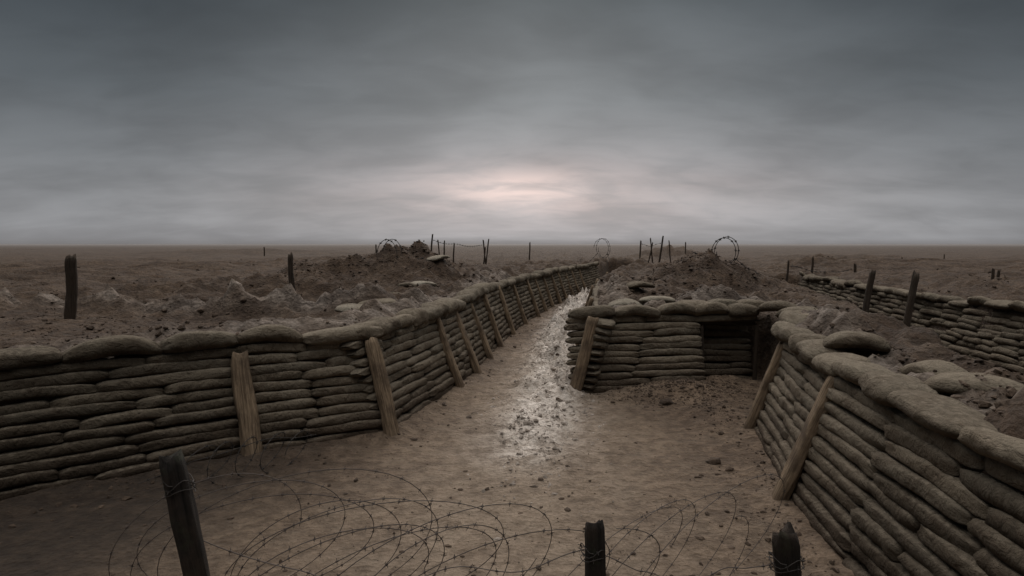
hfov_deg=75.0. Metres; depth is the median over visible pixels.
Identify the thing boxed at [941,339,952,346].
sandbag
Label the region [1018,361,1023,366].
sandbag
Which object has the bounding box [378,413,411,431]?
sandbag
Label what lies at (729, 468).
rock
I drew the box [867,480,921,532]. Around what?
sandbag
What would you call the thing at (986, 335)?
sandbag
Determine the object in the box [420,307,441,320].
sandbag
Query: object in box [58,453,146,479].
sandbag
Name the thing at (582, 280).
timber post
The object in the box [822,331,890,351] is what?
sandbag
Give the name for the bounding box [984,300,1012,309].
sandbag
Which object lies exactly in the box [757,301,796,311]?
sandbag
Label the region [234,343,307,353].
sandbag
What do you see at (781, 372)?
sandbag
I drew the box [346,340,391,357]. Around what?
sandbag
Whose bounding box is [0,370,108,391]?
sandbag
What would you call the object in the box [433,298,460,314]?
sandbag
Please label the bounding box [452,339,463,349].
sandbag
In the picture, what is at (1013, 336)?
sandbag
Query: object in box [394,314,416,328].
sandbag
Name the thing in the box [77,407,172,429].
sandbag
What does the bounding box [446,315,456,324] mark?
sandbag
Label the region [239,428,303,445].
sandbag
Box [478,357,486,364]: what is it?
sandbag
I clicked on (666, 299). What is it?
sandbag
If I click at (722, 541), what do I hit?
barbed wire coil
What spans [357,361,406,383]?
sandbag
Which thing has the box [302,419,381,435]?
sandbag
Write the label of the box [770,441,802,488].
sandbag
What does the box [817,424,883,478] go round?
sandbag
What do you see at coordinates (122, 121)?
sky
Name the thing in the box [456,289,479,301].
sandbag
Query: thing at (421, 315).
sandbag
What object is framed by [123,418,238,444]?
sandbag
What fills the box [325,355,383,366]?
sandbag
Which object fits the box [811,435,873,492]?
sandbag
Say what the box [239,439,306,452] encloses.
sandbag
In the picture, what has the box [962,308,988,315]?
sandbag
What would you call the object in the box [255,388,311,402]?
sandbag
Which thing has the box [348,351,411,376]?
sandbag
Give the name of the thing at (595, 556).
wooden stake
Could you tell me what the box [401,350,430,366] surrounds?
sandbag
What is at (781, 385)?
sandbag
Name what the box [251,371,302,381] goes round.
sandbag
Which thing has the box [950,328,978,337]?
sandbag
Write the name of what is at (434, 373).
sandbag
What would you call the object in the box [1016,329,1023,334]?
sandbag
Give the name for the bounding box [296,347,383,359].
sandbag
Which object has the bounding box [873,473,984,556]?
sandbag
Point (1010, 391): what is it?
soil clods
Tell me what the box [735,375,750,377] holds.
sandbag
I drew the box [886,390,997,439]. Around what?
sandbag
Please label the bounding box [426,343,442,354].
sandbag
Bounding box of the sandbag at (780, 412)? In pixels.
[766,392,787,419]
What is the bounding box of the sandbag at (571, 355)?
[566,351,639,358]
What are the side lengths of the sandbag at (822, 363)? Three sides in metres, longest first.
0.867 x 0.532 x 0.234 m
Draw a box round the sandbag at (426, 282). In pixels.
[411,281,436,286]
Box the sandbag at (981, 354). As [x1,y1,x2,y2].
[969,350,994,360]
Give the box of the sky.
[0,0,1023,243]
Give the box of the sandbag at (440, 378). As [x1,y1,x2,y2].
[432,371,451,385]
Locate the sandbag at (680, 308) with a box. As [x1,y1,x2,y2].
[656,302,695,314]
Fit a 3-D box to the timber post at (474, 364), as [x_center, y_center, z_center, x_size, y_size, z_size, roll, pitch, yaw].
[-1.014,1.237,14.851,0.176,1.806,0.302,-21,0,10]
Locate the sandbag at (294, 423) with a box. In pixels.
[260,418,306,432]
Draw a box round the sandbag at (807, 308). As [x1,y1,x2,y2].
[775,306,816,317]
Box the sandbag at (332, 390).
[311,382,373,396]
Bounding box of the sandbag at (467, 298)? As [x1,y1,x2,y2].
[452,294,472,302]
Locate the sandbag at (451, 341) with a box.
[448,337,455,344]
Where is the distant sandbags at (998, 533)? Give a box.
[458,261,1023,575]
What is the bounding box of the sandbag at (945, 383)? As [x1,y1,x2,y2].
[923,372,1023,394]
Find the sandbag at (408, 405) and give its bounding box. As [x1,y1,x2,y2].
[399,391,429,412]
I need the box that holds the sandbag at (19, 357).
[0,346,62,370]
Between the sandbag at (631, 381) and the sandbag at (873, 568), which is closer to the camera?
the sandbag at (873, 568)
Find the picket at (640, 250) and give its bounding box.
[639,240,641,258]
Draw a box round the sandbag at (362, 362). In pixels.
[349,352,386,367]
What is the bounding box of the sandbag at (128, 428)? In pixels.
[63,420,154,441]
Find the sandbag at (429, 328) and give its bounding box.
[412,324,436,338]
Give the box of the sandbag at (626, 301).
[608,298,641,306]
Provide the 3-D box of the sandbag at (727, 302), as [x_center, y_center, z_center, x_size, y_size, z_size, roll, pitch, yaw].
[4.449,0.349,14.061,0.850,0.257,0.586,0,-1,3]
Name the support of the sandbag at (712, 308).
on the sandbag at (712, 318)
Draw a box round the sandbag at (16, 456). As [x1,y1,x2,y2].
[0,435,125,465]
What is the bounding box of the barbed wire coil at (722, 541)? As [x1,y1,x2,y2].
[565,473,785,575]
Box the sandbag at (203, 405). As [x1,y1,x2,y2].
[169,396,234,413]
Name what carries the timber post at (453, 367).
on the ground
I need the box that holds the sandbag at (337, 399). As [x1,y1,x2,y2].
[314,392,370,406]
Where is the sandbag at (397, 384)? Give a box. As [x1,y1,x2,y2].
[362,380,402,401]
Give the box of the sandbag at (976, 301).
[967,296,992,307]
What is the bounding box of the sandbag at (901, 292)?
[892,289,908,296]
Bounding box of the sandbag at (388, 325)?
[366,317,401,337]
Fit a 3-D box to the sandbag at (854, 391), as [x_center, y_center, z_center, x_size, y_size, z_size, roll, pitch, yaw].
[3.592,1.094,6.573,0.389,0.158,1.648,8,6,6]
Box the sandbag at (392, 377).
[361,366,410,392]
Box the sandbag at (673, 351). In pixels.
[638,348,702,355]
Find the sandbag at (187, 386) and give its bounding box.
[163,377,231,393]
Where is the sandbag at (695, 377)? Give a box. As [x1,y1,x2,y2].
[648,375,705,380]
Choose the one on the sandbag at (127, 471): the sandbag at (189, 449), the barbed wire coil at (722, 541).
the sandbag at (189, 449)
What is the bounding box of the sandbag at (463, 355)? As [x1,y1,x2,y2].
[455,350,467,360]
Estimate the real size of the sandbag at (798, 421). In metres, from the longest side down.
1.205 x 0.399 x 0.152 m
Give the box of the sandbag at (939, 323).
[930,318,954,325]
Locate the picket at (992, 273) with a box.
[991,268,994,279]
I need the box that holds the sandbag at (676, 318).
[645,314,695,321]
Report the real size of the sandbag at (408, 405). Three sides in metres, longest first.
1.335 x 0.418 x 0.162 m
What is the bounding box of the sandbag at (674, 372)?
[629,369,705,376]
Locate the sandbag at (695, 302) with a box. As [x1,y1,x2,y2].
[678,300,706,305]
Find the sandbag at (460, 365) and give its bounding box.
[449,361,463,370]
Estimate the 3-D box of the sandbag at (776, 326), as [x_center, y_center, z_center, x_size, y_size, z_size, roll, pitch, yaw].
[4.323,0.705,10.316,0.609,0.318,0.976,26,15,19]
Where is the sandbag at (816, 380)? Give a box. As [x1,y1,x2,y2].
[803,369,824,391]
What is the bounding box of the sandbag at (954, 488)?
[885,441,992,519]
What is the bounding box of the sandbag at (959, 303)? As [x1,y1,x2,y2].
[948,300,969,307]
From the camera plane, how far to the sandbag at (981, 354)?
14.50 m
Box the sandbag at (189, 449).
[146,437,239,462]
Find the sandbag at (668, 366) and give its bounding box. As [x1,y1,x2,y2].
[635,362,704,370]
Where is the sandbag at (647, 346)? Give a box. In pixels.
[639,341,701,349]
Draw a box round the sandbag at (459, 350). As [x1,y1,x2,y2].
[455,345,465,355]
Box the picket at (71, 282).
[64,254,77,319]
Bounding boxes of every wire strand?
[203,540,586,575]
[606,555,773,575]
[791,265,854,272]
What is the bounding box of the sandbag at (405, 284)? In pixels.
[397,282,418,286]
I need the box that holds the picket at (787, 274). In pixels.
[785,260,788,281]
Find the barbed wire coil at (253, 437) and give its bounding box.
[138,430,315,483]
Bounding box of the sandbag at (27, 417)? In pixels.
[0,401,135,427]
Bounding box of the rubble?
[438,284,633,539]
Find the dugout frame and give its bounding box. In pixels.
[696,319,759,379]
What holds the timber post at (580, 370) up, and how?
on the ground
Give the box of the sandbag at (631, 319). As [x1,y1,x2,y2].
[565,316,645,323]
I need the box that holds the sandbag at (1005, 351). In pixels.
[991,346,1020,357]
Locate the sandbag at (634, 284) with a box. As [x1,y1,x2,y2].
[626,281,654,288]
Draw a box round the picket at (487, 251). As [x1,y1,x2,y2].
[485,239,488,263]
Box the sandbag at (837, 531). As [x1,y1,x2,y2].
[795,482,850,552]
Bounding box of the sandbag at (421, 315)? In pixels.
[396,308,428,326]
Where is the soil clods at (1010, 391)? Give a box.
[0,245,1023,575]
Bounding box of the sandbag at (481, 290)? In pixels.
[464,286,485,296]
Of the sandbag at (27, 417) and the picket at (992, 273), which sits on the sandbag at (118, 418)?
the sandbag at (27, 417)
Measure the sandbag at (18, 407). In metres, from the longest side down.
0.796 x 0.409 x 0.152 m
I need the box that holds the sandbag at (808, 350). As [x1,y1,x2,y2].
[795,339,846,363]
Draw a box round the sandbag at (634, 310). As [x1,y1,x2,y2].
[614,304,660,316]
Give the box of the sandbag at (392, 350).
[383,339,416,356]
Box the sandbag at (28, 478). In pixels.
[0,469,58,489]
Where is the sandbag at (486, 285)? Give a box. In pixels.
[472,282,491,292]
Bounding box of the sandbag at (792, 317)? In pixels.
[779,311,806,324]
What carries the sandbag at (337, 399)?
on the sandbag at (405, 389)
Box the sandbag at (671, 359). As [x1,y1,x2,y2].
[638,355,703,363]
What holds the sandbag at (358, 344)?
on the sandbag at (359, 353)
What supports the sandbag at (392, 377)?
on the sandbag at (337, 399)
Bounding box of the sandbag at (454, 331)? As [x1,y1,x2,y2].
[446,328,459,336]
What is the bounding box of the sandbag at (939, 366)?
[899,360,967,374]
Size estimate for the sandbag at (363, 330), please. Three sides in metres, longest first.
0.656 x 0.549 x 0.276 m
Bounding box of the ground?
[0,240,1023,575]
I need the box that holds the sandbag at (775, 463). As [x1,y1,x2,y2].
[771,455,795,497]
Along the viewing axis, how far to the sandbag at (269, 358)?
9.48 m
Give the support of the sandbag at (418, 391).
on the sandbag at (408, 405)
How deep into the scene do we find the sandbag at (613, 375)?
12.92 m
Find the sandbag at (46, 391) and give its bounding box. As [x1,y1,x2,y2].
[0,384,97,401]
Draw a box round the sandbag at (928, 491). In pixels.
[870,451,976,524]
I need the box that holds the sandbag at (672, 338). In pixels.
[642,335,701,342]
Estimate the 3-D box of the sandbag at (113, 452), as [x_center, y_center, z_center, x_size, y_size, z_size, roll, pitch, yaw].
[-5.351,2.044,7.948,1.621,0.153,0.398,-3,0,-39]
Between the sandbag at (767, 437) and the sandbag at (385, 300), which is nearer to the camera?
the sandbag at (767, 437)
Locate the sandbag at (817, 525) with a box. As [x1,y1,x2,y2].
[792,493,857,559]
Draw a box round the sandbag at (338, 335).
[302,325,382,344]
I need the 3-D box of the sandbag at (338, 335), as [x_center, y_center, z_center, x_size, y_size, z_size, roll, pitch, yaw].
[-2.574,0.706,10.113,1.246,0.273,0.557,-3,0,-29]
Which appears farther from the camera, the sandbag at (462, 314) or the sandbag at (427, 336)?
the sandbag at (462, 314)
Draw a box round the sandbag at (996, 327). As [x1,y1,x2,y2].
[981,325,1006,331]
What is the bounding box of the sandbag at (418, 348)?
[407,337,440,354]
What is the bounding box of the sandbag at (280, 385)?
[253,379,311,391]
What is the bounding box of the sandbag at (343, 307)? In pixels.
[335,303,362,311]
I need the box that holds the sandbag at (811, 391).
[803,382,818,400]
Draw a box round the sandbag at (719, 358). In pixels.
[699,355,750,362]
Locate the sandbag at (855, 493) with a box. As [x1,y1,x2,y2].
[808,447,874,506]
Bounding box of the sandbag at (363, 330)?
[352,321,380,339]
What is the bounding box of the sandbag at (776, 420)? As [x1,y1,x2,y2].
[764,401,788,439]
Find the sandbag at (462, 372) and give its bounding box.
[459,369,465,376]
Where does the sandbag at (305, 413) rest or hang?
on the sandbag at (294, 423)
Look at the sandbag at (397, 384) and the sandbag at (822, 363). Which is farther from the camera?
the sandbag at (397, 384)
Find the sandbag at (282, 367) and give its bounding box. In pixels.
[250,361,326,375]
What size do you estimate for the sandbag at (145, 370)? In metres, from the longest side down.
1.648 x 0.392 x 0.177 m
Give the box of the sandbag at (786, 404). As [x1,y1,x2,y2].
[779,396,795,418]
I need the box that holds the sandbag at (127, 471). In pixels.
[93,447,239,479]
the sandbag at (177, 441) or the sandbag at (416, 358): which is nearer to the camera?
the sandbag at (177, 441)
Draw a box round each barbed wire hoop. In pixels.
[376,239,423,258]
[590,238,612,268]
[692,236,760,274]
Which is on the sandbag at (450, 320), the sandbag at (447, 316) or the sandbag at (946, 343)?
the sandbag at (447, 316)
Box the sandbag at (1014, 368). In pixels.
[989,360,1023,373]
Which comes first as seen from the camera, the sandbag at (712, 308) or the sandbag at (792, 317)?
the sandbag at (792, 317)
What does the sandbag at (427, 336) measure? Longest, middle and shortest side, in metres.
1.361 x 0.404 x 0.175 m
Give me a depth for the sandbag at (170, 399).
8.76 m
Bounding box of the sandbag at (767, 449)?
[754,425,772,458]
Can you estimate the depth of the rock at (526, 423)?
10.29 m
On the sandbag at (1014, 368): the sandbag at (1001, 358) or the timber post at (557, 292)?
the sandbag at (1001, 358)
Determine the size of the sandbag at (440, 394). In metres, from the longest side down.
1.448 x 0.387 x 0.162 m
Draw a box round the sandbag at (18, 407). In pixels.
[0,400,49,415]
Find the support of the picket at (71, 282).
on the ground
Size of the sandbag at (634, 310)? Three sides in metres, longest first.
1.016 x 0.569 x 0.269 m
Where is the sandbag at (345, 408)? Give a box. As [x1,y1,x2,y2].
[318,402,378,415]
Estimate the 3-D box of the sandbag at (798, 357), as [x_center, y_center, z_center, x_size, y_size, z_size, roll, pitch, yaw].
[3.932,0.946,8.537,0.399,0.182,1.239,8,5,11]
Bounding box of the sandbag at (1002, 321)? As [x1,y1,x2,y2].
[983,316,1010,324]
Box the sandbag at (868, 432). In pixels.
[824,401,890,452]
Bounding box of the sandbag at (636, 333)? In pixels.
[567,330,653,336]
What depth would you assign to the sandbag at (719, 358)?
13.99 m
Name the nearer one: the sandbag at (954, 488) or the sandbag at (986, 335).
the sandbag at (954, 488)
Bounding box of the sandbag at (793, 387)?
[784,374,805,400]
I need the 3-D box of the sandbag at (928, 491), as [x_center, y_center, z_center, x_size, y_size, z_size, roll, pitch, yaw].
[3.317,1.560,5.258,0.416,0.176,1.515,10,4,4]
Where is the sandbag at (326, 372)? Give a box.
[300,364,359,379]
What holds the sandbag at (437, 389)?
on the sandbag at (440, 394)
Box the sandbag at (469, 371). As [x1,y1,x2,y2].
[462,368,472,379]
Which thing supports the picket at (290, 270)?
on the ground
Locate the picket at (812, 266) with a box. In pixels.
[811,256,813,272]
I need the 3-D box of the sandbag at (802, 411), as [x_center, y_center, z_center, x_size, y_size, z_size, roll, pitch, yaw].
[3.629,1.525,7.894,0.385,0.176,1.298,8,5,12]
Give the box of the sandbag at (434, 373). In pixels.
[421,364,447,380]
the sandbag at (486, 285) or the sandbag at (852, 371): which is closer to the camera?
the sandbag at (852, 371)
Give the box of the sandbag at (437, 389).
[427,377,454,396]
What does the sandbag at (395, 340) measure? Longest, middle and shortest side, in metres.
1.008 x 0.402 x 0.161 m
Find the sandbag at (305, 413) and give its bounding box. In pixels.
[259,407,318,423]
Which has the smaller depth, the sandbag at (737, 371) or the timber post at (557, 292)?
the sandbag at (737, 371)
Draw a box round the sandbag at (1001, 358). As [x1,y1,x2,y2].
[989,354,1018,364]
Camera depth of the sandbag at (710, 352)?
13.99 m
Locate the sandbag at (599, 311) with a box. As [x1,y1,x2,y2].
[568,305,615,319]
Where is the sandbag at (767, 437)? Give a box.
[756,419,774,445]
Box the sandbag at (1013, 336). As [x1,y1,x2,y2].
[1000,331,1023,340]
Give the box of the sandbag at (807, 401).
[799,393,814,411]
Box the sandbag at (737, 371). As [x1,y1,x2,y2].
[704,368,752,375]
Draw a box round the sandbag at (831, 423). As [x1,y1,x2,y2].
[819,414,885,458]
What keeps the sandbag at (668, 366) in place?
on the sandbag at (674, 372)
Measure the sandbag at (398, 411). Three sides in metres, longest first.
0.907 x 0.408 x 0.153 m
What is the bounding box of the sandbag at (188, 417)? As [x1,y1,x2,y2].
[151,406,236,426]
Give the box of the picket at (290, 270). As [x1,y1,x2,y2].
[288,252,295,290]
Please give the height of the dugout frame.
1.426 m
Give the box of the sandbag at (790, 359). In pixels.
[781,350,810,374]
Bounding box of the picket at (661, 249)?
[658,236,663,262]
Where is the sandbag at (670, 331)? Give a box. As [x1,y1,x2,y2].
[653,328,699,336]
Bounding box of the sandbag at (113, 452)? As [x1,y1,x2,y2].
[0,444,138,477]
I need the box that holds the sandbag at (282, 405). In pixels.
[257,397,316,413]
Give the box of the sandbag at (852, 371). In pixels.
[831,359,894,385]
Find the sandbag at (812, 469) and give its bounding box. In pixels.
[803,459,862,511]
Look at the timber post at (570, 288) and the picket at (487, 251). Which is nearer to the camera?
the timber post at (570, 288)
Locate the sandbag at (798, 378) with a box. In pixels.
[779,357,808,389]
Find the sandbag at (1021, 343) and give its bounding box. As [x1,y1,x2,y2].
[1018,341,1023,347]
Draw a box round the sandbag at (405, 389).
[369,377,427,409]
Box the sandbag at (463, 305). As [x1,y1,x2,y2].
[456,299,465,310]
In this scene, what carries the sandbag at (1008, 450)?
on the sandbag at (959, 452)
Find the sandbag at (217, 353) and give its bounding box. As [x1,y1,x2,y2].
[145,347,236,363]
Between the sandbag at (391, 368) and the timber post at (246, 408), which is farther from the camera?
the sandbag at (391, 368)
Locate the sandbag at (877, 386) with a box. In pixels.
[858,371,937,407]
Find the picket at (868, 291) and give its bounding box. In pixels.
[862,270,875,312]
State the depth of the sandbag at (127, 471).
8.27 m
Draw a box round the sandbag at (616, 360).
[566,357,639,365]
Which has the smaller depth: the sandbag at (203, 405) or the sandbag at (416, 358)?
the sandbag at (203, 405)
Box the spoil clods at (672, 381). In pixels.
[249,240,894,444]
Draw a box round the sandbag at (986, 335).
[978,332,1001,338]
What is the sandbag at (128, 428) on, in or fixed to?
on the sandbag at (173, 431)
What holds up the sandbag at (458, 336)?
on the sandbag at (458, 343)
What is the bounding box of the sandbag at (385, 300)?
[358,298,396,303]
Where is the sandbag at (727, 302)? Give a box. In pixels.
[707,298,739,305]
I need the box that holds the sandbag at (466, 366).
[462,362,470,369]
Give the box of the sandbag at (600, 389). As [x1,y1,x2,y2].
[592,385,630,392]
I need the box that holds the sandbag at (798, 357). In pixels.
[794,353,818,372]
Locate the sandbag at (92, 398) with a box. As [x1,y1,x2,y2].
[49,387,164,407]
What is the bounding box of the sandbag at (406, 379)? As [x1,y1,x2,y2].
[396,370,424,385]
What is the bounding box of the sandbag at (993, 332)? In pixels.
[977,329,1000,334]
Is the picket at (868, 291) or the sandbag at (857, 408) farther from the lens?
the picket at (868, 291)
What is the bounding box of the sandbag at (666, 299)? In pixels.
[639,296,674,302]
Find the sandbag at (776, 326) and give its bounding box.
[771,321,794,341]
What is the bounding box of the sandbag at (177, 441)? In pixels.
[136,428,238,451]
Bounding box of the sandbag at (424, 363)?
[409,351,445,372]
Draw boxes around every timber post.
[231,351,262,455]
[365,337,399,436]
[434,317,464,387]
[454,311,481,372]
[469,302,493,358]
[483,295,503,346]
[498,285,515,334]
[512,284,528,324]
[526,280,540,316]
[535,279,547,310]
[542,277,554,306]
[551,275,561,303]
[557,272,567,298]
[565,273,574,295]
[570,316,598,390]
[571,270,579,292]
[575,297,593,345]
[578,269,585,289]
[585,285,593,306]
[743,341,783,428]
[772,375,837,500]
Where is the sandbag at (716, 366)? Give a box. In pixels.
[697,363,729,368]
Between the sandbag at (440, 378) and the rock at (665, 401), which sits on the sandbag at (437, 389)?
the sandbag at (440, 378)
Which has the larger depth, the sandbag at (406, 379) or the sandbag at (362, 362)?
the sandbag at (406, 379)
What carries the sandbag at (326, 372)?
on the sandbag at (336, 381)
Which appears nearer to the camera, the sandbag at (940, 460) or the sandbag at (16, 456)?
the sandbag at (940, 460)
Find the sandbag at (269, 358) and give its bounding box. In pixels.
[248,353,296,364]
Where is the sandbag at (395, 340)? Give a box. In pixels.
[389,332,413,345]
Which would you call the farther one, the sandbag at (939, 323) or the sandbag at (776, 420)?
the sandbag at (939, 323)
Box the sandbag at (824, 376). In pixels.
[819,371,835,379]
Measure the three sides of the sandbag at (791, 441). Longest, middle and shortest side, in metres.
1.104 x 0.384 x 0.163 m
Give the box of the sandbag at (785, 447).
[779,440,804,479]
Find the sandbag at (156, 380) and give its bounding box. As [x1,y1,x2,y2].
[95,367,230,391]
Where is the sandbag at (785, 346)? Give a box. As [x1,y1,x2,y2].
[782,342,793,354]
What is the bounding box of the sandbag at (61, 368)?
[0,358,145,380]
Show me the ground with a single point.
(654, 468)
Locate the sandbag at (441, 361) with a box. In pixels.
[423,357,446,372]
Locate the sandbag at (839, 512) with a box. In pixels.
[800,471,854,531]
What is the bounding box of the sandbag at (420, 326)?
[417,320,435,328]
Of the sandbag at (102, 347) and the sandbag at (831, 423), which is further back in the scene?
the sandbag at (102, 347)
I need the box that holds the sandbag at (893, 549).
[850,508,906,561]
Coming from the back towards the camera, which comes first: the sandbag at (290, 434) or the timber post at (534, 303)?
the timber post at (534, 303)
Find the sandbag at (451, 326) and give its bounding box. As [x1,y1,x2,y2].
[444,322,457,332]
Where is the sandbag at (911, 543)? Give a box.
[863,499,961,575]
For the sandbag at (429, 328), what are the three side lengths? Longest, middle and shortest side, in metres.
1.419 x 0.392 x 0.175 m
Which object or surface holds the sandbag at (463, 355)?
on the distant sandbags at (998, 533)
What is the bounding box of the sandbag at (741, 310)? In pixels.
[726,303,759,316]
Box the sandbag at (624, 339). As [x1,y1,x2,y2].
[565,336,642,343]
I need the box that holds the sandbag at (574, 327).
[564,323,584,330]
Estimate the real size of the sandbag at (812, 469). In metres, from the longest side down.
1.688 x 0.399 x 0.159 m
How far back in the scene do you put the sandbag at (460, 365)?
13.97 m
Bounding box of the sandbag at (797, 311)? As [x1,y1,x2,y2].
[778,310,801,320]
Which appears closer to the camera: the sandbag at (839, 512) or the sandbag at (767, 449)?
the sandbag at (839, 512)
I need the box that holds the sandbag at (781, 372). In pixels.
[776,366,786,379]
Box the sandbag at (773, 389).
[768,382,784,402]
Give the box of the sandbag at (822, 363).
[811,352,870,376]
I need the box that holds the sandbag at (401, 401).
[377,394,411,417]
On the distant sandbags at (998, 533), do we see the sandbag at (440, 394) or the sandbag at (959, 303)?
the sandbag at (959, 303)
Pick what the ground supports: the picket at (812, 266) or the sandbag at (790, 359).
the picket at (812, 266)
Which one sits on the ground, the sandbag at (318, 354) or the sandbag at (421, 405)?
the sandbag at (421, 405)
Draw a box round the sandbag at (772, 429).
[759,410,786,447]
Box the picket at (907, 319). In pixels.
[903,270,919,326]
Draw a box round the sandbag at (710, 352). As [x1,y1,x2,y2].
[704,349,750,356]
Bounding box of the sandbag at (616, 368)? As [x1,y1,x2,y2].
[570,364,635,372]
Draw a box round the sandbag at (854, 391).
[834,377,902,423]
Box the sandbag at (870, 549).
[849,525,910,575]
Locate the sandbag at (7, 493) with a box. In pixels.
[0,474,94,500]
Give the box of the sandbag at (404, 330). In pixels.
[394,325,416,335]
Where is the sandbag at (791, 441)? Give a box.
[787,433,810,459]
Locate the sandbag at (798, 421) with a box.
[792,413,804,430]
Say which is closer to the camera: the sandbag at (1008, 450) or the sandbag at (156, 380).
the sandbag at (1008, 450)
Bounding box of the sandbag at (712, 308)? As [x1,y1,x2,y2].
[693,302,728,315]
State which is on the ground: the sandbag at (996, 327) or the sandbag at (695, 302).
the sandbag at (695, 302)
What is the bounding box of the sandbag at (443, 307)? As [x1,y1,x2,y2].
[420,302,448,315]
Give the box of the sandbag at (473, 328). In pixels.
[466,324,477,332]
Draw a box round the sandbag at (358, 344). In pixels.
[339,331,395,349]
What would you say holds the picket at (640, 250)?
on the ground
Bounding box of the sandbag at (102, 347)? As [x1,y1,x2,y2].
[59,335,162,363]
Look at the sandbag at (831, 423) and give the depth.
6.52 m
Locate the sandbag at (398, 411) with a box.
[374,408,402,428]
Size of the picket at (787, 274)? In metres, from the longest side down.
2.099 x 0.128 x 0.084 m
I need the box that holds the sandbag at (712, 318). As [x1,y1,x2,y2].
[695,314,756,321]
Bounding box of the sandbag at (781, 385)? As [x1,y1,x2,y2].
[774,375,797,404]
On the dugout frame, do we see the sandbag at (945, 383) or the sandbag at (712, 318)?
the sandbag at (712, 318)
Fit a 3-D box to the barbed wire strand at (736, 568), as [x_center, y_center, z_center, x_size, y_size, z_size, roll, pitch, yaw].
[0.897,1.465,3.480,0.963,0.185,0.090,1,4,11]
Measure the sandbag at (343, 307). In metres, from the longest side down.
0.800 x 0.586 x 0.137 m
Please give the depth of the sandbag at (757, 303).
13.73 m
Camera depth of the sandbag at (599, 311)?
13.00 m
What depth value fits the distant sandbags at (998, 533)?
15.01 m
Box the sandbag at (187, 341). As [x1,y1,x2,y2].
[159,331,238,353]
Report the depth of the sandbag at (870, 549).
5.47 m
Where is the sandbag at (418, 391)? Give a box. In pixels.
[408,380,433,398]
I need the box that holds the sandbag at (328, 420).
[304,410,380,427]
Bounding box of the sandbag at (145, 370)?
[107,358,230,378]
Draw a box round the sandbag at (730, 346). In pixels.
[689,344,750,349]
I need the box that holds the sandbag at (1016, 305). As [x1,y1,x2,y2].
[1007,300,1023,312]
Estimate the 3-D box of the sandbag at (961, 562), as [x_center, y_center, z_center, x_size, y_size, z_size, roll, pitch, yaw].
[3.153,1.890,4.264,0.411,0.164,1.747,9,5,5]
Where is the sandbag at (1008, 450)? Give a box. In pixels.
[957,427,1023,471]
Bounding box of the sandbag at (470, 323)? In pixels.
[463,319,475,329]
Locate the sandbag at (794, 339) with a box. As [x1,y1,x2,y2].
[788,333,826,353]
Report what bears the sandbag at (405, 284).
on the ground
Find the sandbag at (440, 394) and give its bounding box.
[425,384,454,400]
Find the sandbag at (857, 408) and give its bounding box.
[826,388,890,430]
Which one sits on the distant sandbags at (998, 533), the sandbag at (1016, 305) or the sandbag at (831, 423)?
the sandbag at (1016, 305)
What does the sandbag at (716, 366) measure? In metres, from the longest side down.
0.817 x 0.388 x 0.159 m
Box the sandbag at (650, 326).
[612,322,700,329]
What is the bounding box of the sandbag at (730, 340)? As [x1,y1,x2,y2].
[704,337,750,343]
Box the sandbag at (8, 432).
[0,418,80,439]
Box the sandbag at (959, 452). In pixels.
[894,412,985,469]
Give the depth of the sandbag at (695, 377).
13.17 m
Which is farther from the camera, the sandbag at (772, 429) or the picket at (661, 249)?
the picket at (661, 249)
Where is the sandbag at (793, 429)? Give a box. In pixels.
[783,415,800,440]
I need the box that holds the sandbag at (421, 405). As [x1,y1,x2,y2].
[404,399,430,413]
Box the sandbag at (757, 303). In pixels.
[737,299,764,306]
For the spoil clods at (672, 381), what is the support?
on the ground
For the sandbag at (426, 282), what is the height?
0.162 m
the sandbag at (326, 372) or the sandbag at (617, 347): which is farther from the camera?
the sandbag at (617, 347)
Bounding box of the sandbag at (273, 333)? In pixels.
[237,324,302,344]
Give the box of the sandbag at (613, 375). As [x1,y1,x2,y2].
[568,372,632,380]
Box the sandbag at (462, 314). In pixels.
[458,308,471,317]
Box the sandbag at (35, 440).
[0,431,63,451]
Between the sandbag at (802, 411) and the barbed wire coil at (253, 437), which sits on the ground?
the barbed wire coil at (253, 437)
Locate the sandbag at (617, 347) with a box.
[568,343,639,352]
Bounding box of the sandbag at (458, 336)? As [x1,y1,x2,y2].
[450,333,461,340]
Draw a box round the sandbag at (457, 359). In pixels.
[445,357,459,371]
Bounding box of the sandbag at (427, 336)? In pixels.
[415,331,438,344]
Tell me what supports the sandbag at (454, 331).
on the sandbag at (458, 336)
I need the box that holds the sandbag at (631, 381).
[583,378,650,387]
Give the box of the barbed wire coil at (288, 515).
[108,467,536,575]
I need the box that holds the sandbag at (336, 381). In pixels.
[311,376,362,386]
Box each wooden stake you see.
[159,449,209,575]
[578,520,605,575]
[766,522,805,575]
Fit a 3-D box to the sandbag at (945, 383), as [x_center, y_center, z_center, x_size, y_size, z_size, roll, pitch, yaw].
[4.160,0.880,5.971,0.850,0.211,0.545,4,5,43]
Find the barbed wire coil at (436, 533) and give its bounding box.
[248,502,660,575]
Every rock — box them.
[523,420,533,425]
[659,398,673,404]
[706,457,720,464]
[725,466,733,470]
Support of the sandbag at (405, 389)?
on the sandbag at (418, 391)
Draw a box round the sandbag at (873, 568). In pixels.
[850,539,887,575]
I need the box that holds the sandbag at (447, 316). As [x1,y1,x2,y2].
[444,310,456,318]
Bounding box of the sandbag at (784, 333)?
[777,326,814,342]
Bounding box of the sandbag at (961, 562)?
[917,523,987,575]
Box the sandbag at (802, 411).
[794,401,809,420]
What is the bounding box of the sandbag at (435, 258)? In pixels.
[426,255,449,260]
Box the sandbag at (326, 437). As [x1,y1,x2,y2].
[305,428,382,442]
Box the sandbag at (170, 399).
[135,387,232,408]
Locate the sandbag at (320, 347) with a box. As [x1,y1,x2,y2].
[307,339,382,350]
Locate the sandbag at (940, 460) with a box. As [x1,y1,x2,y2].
[883,423,963,476]
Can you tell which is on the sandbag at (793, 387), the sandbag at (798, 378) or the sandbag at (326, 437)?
the sandbag at (798, 378)

